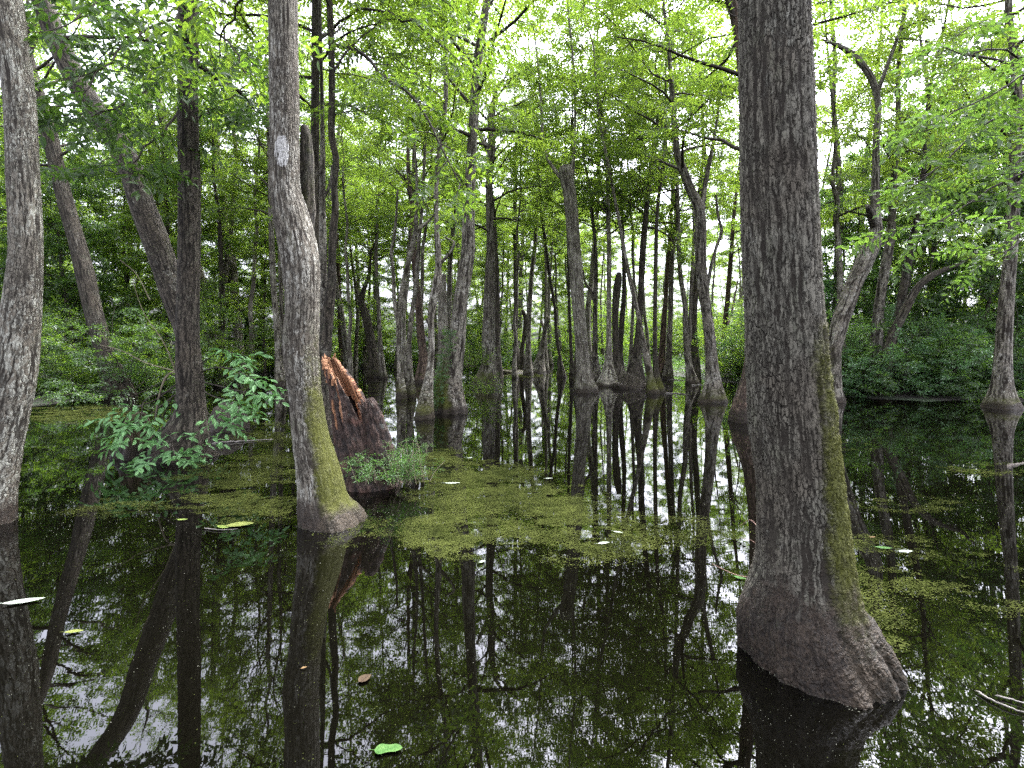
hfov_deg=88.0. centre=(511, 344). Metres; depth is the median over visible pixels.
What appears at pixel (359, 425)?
broken stump
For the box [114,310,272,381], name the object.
bank shrub
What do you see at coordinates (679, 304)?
bank shrub
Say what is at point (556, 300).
forest tree
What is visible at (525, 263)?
forest tree
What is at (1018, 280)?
forest tree
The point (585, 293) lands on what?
forest tree
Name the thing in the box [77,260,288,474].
leafy bush
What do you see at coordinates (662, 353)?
tupelo tree
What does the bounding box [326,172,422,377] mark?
tupelo tree
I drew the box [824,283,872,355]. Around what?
bank shrub
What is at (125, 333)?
bank shrub
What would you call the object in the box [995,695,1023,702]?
floating stick
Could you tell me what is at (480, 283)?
forest tree
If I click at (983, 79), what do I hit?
forest tree
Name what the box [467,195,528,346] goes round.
forest tree
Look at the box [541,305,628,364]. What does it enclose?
bank shrub
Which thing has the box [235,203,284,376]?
tupelo tree
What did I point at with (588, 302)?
forest tree
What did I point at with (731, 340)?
bank shrub
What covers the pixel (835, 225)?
tupelo tree
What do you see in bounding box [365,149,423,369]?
forest tree
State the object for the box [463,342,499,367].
fern tuft
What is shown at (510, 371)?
fallen log
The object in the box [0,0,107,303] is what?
forest tree
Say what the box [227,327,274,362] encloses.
bank shrub
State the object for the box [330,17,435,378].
forest tree
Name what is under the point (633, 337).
bank shrub
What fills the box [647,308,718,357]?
bank shrub
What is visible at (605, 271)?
forest tree
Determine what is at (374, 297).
tupelo tree
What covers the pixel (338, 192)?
forest tree
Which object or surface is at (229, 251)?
forest tree
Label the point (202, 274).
tupelo tree
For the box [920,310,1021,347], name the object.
bank shrub
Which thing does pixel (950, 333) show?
bank shrub
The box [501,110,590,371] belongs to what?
tupelo tree
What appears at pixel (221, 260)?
forest tree
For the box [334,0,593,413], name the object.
tupelo tree
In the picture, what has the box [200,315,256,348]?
bank shrub
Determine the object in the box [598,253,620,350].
forest tree
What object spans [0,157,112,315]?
forest tree
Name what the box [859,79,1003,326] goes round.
forest tree
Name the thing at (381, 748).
fallen leaf
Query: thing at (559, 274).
forest tree
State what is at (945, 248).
forest tree
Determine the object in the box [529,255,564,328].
forest tree
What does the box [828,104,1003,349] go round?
forest tree
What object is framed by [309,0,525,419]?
tupelo tree
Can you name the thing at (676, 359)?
undergrowth
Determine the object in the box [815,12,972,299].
forest tree
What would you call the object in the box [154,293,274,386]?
bank shrub
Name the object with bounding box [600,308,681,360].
bank shrub
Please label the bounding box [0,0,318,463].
tupelo tree
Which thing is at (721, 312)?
bank shrub
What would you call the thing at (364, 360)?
forest tree
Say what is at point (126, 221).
forest tree
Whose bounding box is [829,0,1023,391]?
tupelo tree
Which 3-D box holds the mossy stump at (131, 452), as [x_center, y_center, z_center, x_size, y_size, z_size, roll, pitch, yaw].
[-6.439,1.755,9.095,0.764,1.218,0.778,0,0,0]
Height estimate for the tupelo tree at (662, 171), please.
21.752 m
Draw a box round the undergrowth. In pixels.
[35,348,1023,402]
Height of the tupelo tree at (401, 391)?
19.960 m
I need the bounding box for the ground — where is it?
[33,346,1023,405]
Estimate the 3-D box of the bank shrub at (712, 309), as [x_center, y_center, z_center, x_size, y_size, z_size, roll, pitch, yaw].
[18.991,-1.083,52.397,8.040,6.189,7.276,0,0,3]
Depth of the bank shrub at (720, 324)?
31.53 m
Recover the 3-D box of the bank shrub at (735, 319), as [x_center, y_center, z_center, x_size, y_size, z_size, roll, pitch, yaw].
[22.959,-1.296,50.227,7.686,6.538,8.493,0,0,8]
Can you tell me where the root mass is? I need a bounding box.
[208,402,249,432]
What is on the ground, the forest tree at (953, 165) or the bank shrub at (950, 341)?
the forest tree at (953, 165)
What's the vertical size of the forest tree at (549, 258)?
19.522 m
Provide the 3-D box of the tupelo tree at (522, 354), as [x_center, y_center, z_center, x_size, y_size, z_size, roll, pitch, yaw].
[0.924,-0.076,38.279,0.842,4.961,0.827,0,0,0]
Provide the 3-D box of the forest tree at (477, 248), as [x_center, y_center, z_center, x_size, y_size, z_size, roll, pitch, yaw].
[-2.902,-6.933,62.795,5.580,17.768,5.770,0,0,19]
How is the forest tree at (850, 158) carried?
on the ground
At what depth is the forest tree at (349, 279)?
59.37 m
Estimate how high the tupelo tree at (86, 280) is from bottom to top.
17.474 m
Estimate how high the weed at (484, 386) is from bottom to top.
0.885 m
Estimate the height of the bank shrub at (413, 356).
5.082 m
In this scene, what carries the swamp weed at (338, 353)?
attached to the tupelo tree at (339, 283)
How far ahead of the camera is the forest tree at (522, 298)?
50.89 m
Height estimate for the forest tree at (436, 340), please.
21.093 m
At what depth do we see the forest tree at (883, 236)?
43.81 m
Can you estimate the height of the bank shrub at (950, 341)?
4.137 m
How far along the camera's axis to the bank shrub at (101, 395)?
18.09 m
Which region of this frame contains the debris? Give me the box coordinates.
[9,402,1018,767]
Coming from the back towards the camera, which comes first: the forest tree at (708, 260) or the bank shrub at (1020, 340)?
the forest tree at (708, 260)
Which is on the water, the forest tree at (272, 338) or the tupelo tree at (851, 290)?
the tupelo tree at (851, 290)
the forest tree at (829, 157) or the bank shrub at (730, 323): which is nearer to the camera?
the forest tree at (829, 157)
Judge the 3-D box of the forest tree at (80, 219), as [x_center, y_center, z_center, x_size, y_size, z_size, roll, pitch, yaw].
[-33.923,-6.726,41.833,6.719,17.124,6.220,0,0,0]
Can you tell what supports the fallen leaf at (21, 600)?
on the water
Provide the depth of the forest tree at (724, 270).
69.78 m
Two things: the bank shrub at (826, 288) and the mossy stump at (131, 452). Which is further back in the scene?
the bank shrub at (826, 288)
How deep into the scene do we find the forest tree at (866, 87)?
33.69 m
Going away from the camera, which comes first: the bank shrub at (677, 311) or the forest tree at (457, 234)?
the forest tree at (457, 234)
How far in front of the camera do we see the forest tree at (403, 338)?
29.13 m
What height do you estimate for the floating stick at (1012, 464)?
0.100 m
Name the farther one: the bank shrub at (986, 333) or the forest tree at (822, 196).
the forest tree at (822, 196)
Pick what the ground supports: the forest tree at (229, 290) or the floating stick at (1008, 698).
the forest tree at (229, 290)
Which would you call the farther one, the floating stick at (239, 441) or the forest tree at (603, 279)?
the forest tree at (603, 279)
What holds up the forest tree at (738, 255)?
on the ground
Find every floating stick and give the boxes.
[205,528,233,529]
[211,439,272,443]
[975,690,1023,712]
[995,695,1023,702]
[1006,462,1023,466]
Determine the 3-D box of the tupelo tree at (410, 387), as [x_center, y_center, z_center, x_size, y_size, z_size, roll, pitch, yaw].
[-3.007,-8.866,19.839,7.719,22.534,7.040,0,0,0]
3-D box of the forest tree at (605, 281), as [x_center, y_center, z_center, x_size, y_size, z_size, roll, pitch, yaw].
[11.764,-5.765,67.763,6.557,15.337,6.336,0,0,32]
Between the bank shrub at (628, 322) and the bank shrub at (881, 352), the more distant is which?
the bank shrub at (628, 322)
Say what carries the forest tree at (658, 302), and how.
on the ground
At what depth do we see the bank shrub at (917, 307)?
23.02 m
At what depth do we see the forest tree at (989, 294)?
22.20 m
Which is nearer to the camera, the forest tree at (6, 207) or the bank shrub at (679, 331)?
the forest tree at (6, 207)
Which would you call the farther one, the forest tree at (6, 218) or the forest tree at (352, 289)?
the forest tree at (352, 289)
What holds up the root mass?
in the water
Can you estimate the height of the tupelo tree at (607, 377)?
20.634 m
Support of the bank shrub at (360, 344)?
on the ground
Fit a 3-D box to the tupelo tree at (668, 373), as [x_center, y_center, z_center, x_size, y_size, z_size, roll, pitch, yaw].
[8.664,-8.376,29.649,7.710,21.557,6.820,0,0,0]
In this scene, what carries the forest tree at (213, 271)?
on the ground
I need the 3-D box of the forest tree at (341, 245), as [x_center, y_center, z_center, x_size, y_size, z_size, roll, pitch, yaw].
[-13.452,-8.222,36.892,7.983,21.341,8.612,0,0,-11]
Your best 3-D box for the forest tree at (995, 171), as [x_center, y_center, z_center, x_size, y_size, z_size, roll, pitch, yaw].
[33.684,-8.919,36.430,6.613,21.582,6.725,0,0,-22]
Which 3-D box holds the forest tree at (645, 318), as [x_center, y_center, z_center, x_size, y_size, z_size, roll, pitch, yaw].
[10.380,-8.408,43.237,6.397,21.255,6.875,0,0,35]
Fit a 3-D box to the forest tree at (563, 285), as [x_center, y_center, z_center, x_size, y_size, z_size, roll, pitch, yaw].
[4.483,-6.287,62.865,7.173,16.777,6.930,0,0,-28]
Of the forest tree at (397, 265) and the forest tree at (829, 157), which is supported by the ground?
the forest tree at (829, 157)
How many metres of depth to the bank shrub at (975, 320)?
21.41 m
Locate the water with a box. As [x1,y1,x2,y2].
[0,362,1023,767]
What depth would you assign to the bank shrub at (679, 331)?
44.44 m
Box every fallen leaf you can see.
[0,597,45,603]
[65,629,82,632]
[220,522,252,526]
[356,674,370,682]
[368,744,402,753]
[873,546,890,548]
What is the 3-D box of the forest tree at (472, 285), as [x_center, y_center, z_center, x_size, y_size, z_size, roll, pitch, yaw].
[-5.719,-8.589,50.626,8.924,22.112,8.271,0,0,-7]
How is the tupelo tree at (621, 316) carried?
on the water
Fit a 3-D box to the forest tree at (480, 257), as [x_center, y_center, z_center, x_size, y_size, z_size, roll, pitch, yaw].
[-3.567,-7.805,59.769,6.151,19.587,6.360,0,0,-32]
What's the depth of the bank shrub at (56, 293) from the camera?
23.73 m
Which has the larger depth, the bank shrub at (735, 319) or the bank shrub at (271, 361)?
the bank shrub at (735, 319)
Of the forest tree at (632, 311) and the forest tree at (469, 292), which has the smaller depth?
the forest tree at (632, 311)
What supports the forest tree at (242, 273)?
on the ground
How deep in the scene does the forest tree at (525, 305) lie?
84.51 m
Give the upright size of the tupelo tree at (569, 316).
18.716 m
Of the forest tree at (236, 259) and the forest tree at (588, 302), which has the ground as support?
the forest tree at (236, 259)
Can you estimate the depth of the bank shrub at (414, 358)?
47.16 m
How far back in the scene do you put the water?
3.91 m
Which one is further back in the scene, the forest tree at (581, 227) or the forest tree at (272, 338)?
the forest tree at (581, 227)
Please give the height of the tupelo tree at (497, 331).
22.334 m
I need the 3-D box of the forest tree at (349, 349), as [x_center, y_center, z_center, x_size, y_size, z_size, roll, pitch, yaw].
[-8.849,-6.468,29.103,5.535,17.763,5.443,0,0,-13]
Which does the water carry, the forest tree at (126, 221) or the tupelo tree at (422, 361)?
the tupelo tree at (422, 361)
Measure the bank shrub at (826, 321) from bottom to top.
5.561 m
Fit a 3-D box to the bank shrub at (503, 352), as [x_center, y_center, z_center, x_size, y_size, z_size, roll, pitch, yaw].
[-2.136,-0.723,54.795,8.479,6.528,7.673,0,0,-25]
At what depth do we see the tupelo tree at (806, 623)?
3.06 m
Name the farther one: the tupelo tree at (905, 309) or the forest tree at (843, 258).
the forest tree at (843, 258)
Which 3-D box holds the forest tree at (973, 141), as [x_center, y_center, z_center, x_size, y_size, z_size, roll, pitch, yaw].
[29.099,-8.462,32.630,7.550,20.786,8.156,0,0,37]
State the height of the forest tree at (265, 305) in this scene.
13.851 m
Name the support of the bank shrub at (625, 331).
on the ground
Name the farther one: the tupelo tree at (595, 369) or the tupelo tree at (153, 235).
the tupelo tree at (595, 369)
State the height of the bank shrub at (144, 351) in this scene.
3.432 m
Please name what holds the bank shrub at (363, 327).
on the ground
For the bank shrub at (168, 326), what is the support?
on the ground
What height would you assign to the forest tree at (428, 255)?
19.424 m
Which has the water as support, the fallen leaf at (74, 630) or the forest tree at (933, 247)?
the fallen leaf at (74, 630)
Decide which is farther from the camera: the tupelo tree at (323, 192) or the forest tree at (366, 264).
the forest tree at (366, 264)
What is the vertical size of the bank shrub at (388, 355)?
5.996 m
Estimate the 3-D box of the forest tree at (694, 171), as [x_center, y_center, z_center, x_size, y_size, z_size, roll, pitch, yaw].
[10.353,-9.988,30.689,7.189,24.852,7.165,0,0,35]
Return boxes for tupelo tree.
[0,0,101,524]
[0,0,151,399]
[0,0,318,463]
[31,0,223,437]
[85,0,215,377]
[99,0,445,333]
[105,7,234,369]
[124,0,366,532]
[157,23,276,377]
[198,0,330,385]
[199,0,354,365]
[213,0,462,403]
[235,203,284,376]
[251,0,512,434]
[299,34,388,365]
[307,0,535,397]
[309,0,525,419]
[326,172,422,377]
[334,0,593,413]
[335,0,513,398]
[338,124,404,339]
[349,0,466,383]
[408,0,561,387]
[429,1,555,379]
[436,273,447,375]
[475,90,560,369]
[480,50,593,377]
[499,0,615,392]
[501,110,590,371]
[504,0,696,394]
[518,54,635,378]
[520,0,659,381]
[520,309,525,369]
[532,316,550,373]
[542,0,676,386]
[545,0,821,402]
[547,30,706,372]
[564,0,739,392]
[572,0,729,381]
[583,0,929,423]
[598,1,739,384]
[598,4,739,378]
[612,272,624,380]
[625,38,736,375]
[682,27,741,359]
[732,0,950,380]
[736,0,908,709]
[812,0,981,402]
[816,0,1023,394]
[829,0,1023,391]
[835,0,1023,304]
[858,0,1023,409]
[874,212,1022,395]
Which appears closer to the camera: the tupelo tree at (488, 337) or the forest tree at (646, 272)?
the tupelo tree at (488, 337)
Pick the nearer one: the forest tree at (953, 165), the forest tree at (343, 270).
the forest tree at (953, 165)
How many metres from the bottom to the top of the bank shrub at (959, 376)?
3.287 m
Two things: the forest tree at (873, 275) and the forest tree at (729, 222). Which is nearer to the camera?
the forest tree at (873, 275)
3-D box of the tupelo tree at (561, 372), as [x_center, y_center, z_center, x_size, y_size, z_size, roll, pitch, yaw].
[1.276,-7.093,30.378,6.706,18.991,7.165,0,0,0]
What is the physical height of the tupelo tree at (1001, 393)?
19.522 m
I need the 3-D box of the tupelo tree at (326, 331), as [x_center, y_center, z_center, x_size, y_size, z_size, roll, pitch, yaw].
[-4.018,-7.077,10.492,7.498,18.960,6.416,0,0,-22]
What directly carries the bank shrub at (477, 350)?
on the water
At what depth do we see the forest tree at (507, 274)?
51.80 m
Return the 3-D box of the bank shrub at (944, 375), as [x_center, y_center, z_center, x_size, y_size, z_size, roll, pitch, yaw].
[14.339,0.150,19.420,5.242,3.572,4.529,0,0,39]
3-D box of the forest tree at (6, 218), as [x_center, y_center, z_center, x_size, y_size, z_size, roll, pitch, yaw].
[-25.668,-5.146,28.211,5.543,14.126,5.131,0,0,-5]
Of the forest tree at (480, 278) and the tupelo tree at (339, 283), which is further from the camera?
the forest tree at (480, 278)
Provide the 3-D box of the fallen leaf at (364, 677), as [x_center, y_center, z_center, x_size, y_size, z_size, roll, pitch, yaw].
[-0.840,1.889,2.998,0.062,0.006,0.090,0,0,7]
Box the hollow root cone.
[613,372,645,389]
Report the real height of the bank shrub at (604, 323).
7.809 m
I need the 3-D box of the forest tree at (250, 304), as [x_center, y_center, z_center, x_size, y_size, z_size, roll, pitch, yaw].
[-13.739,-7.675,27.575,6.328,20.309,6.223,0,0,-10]
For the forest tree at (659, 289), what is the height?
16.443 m
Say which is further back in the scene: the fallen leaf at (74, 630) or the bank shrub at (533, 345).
the bank shrub at (533, 345)
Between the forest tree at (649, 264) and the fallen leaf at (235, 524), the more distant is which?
the forest tree at (649, 264)
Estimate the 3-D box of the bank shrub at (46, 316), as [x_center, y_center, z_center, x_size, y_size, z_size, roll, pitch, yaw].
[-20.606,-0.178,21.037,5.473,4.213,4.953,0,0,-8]
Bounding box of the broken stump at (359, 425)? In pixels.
[321,353,402,492]
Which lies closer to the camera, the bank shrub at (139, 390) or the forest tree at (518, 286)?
the bank shrub at (139, 390)
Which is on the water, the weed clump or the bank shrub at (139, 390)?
the weed clump
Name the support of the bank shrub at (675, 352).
on the ground
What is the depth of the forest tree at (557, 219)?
27.02 m
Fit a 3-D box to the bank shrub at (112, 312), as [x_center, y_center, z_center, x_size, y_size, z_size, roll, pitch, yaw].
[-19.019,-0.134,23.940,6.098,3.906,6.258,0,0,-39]
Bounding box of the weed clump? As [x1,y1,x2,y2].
[382,435,445,486]
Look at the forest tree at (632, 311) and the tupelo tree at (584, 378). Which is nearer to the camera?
the tupelo tree at (584, 378)
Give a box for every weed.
[331,348,342,364]
[341,448,409,485]
[464,372,508,394]
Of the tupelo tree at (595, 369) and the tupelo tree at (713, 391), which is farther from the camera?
the tupelo tree at (595, 369)
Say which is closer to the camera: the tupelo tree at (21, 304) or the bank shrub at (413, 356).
the tupelo tree at (21, 304)
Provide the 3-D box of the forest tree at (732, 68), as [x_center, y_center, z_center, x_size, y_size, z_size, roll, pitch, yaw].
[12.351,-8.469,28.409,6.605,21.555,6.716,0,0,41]
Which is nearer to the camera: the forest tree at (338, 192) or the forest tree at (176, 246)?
the forest tree at (338, 192)
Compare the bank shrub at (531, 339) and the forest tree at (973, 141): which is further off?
the bank shrub at (531, 339)
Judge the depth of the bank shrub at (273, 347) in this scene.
38.98 m
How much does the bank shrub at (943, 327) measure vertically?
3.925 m
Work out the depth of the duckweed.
6.07 m
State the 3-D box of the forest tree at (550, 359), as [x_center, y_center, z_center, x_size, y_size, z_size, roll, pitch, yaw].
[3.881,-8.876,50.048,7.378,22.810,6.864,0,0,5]
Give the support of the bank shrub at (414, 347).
on the ground
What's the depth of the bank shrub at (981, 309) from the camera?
25.42 m
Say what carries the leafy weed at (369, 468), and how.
on the broken stump at (359, 425)
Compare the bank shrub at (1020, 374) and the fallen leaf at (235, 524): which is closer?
the fallen leaf at (235, 524)
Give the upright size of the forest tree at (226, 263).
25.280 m
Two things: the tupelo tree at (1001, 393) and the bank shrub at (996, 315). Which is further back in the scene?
the bank shrub at (996, 315)
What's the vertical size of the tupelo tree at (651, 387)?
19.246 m
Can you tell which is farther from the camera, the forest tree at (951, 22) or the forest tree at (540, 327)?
the forest tree at (540, 327)
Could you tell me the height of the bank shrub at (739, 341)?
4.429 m
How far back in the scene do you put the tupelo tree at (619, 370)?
26.41 m
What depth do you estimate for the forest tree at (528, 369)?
33.01 m
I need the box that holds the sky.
[0,0,1023,345]
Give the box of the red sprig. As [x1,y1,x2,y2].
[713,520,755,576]
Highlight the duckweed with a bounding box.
[1,373,1023,762]
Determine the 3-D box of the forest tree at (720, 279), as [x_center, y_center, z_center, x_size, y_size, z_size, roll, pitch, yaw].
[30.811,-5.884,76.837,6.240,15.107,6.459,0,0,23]
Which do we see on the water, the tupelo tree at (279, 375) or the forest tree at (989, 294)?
the tupelo tree at (279, 375)
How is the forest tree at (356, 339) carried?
on the water
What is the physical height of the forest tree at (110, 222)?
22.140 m
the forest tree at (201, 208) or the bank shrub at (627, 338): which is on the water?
the forest tree at (201, 208)
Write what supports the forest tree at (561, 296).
on the ground
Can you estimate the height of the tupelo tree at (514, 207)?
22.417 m
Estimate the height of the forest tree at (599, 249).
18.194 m
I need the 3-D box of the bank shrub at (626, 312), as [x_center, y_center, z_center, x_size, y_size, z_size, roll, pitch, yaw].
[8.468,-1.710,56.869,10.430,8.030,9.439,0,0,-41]
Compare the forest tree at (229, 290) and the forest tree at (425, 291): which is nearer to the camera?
the forest tree at (425, 291)
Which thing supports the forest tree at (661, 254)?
on the ground
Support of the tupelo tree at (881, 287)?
on the ground
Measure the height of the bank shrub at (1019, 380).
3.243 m
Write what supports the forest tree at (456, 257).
on the ground
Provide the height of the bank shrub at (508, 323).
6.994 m
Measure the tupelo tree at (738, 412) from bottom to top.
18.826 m
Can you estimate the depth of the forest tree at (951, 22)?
33.56 m
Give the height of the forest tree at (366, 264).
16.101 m
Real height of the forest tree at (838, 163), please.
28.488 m
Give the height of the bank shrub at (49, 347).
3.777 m
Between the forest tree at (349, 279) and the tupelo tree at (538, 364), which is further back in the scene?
the forest tree at (349, 279)
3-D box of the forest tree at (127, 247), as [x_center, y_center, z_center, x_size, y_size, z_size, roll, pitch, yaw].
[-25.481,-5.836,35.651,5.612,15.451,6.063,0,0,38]
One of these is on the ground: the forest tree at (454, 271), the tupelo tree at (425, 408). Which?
the forest tree at (454, 271)
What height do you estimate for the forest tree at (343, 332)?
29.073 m
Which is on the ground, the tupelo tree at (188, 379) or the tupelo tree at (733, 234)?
the tupelo tree at (733, 234)
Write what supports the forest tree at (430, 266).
on the water
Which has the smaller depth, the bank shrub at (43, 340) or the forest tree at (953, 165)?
the bank shrub at (43, 340)
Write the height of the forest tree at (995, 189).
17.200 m
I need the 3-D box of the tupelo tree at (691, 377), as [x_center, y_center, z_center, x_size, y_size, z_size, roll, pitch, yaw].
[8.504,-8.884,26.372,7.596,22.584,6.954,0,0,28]
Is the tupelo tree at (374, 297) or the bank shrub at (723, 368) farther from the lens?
the tupelo tree at (374, 297)
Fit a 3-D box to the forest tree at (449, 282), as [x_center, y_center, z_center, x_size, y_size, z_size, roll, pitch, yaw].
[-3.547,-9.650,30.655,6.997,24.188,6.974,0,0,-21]
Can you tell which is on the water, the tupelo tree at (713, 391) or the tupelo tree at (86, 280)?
the tupelo tree at (713, 391)
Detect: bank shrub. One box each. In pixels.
[0,289,68,367]
[35,293,219,407]
[35,312,115,396]
[35,334,112,394]
[36,313,118,393]
[39,341,149,394]
[40,290,105,367]
[40,302,166,381]
[40,310,207,393]
[41,295,85,359]
[42,268,137,351]
[42,273,145,368]
[43,263,225,380]
[56,313,214,383]
[58,316,228,395]
[81,313,221,388]
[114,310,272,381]
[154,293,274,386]
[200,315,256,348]
[204,312,272,364]
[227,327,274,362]
[253,335,274,372]
[254,335,334,363]
[331,306,394,358]
[333,306,414,365]
[333,318,395,353]
[337,321,395,354]
[351,305,426,366]
[382,319,438,365]
[384,330,418,365]
[412,323,476,361]
[425,312,501,364]
[426,303,520,368]
[465,306,522,359]
[466,312,534,362]
[468,307,511,358]
[510,327,541,354]
[531,297,605,356]
[535,328,565,354]
[540,297,635,356]
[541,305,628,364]
[559,289,634,357]
[572,294,630,352]
[592,309,660,355]
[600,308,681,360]
[603,322,650,355]
[611,299,698,359]
[624,298,714,356]
[633,312,703,360]
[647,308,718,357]
[673,297,742,356]
[673,302,737,355]
[674,296,743,370]
[674,306,742,353]
[691,308,852,375]
[691,321,744,379]
[698,301,744,352]
[715,319,744,377]
[716,304,743,339]
[716,308,744,369]
[725,325,744,354]
[728,289,866,372]
[822,271,912,373]
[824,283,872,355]
[826,299,923,396]
[827,296,937,358]
[841,306,955,392]
[841,313,929,397]
[841,326,898,397]
[842,301,993,394]
[844,256,1023,373]
[846,290,1014,390]
[855,312,1023,392]
[868,314,1023,392]
[883,315,1023,400]
[884,314,983,360]
[911,291,1023,396]
[912,312,1022,347]
[912,314,994,369]
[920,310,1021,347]
[921,318,1023,393]
[922,312,1023,388]
[923,285,1023,347]
[949,315,1023,392]
[953,336,1023,381]
[958,293,1021,345]
[965,314,1023,370]
[1013,324,1023,381]
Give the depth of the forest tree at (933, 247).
26.45 m
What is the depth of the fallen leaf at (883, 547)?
4.95 m
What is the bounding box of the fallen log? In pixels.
[503,369,522,372]
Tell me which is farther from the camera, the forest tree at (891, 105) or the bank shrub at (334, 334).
the bank shrub at (334, 334)
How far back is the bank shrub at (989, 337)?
19.64 m
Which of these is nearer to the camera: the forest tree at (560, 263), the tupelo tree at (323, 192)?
the tupelo tree at (323, 192)
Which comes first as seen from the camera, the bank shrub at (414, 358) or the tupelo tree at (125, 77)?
the tupelo tree at (125, 77)
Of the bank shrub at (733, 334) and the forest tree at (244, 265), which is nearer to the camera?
the bank shrub at (733, 334)
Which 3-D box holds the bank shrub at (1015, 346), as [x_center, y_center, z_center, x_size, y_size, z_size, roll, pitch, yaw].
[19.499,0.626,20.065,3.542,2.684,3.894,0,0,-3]
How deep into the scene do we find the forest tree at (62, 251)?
35.46 m
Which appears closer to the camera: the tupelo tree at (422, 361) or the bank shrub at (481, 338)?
the tupelo tree at (422, 361)
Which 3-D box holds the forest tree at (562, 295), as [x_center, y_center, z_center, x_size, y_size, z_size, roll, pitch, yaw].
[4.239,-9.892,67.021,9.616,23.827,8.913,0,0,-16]
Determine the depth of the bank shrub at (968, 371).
19.29 m
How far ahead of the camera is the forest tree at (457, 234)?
35.40 m
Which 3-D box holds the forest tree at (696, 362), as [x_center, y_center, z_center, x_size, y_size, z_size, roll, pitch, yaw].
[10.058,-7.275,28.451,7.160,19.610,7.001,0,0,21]
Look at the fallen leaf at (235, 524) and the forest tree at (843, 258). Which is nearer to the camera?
the fallen leaf at (235, 524)
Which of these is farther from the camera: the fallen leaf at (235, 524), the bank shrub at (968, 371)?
the bank shrub at (968, 371)
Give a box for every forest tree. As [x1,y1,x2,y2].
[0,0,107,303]
[0,99,70,282]
[0,121,73,318]
[0,124,151,370]
[0,144,81,337]
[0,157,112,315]
[42,155,118,348]
[48,74,205,326]
[68,130,176,344]
[76,156,144,318]
[83,155,175,339]
[86,71,263,359]
[119,58,267,318]
[139,183,216,308]
[140,95,237,308]
[144,67,267,381]
[173,0,267,377]
[199,0,310,380]
[200,193,277,341]
[204,174,267,317]
[205,133,284,347]
[206,198,257,349]
[211,123,279,350]
[240,125,356,340]
[254,196,336,347]
[259,63,373,310]
[283,169,371,324]
[299,66,398,376]
[300,0,391,374]
[319,121,359,353]
[319,135,403,372]
[326,169,372,316]
[327,120,396,360]
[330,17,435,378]
[333,194,385,354]
[339,119,394,368]
[339,168,401,349]
[361,0,474,379]
[365,136,460,344]
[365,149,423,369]
[370,148,442,340]
[375,69,479,308]
[400,64,494,273]
[405,2,503,336]
[410,105,481,368]
[419,150,504,323]
[421,151,485,321]
[423,222,444,286]
[424,188,482,281]
[427,191,484,295]
[442,249,482,323]
[453,192,500,324]
[467,194,505,331]
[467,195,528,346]
[468,256,481,320]
[471,208,508,357]
[473,120,571,349]
[474,223,505,290]
[475,77,559,377]
[480,192,535,347]
[482,193,540,349]
[487,0,580,375]
[506,203,540,304]
[507,54,635,381]
[508,250,538,337]
[518,193,566,319]
[519,128,586,365]
[523,187,561,352]
[524,200,566,305]
[526,234,566,345]
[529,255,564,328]
[531,153,568,363]
[540,251,566,324]
[547,201,590,361]
[548,195,600,278]
[557,217,605,336]
[560,1,649,364]
[562,254,605,342]
[577,152,617,325]
[579,215,617,273]
[580,80,669,371]
[582,174,625,364]
[586,241,628,321]
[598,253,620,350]
[603,233,648,330]
[605,191,664,300]
[619,114,671,364]
[620,234,663,327]
[631,9,739,380]
[644,219,688,330]
[647,269,676,335]
[648,204,690,297]
[661,0,739,350]
[661,229,711,340]
[674,175,723,272]
[679,233,722,317]
[683,159,739,317]
[686,2,739,192]
[709,183,741,326]
[709,256,738,316]
[713,195,742,325]
[715,140,739,232]
[719,241,741,317]
[812,0,913,312]
[815,0,918,299]
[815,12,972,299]
[817,82,889,309]
[819,157,879,317]
[819,186,874,329]
[820,145,936,330]
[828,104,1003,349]
[842,148,928,317]
[844,73,1023,324]
[848,86,950,286]
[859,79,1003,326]
[863,0,1004,336]
[890,167,982,308]
[903,33,1023,341]
[908,0,1001,310]
[911,27,1023,323]
[913,113,1023,357]
[915,73,995,321]
[921,216,998,309]
[930,0,1023,340]
[957,81,1004,317]
[960,108,1023,332]
[963,39,1023,129]
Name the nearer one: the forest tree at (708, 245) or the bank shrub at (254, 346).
the bank shrub at (254, 346)
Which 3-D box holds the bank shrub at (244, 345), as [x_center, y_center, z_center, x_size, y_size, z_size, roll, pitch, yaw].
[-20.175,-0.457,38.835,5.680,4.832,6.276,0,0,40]
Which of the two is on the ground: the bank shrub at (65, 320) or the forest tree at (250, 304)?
the bank shrub at (65, 320)
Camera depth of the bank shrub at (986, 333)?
19.26 m
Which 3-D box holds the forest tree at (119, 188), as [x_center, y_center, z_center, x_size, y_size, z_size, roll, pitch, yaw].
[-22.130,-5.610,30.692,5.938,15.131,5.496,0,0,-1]
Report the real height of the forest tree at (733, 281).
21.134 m
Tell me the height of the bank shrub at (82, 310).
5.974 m
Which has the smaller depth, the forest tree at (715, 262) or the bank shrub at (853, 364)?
the bank shrub at (853, 364)
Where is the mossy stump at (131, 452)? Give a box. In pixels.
[109,412,153,460]
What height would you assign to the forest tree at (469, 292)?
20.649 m
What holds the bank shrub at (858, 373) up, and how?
on the ground

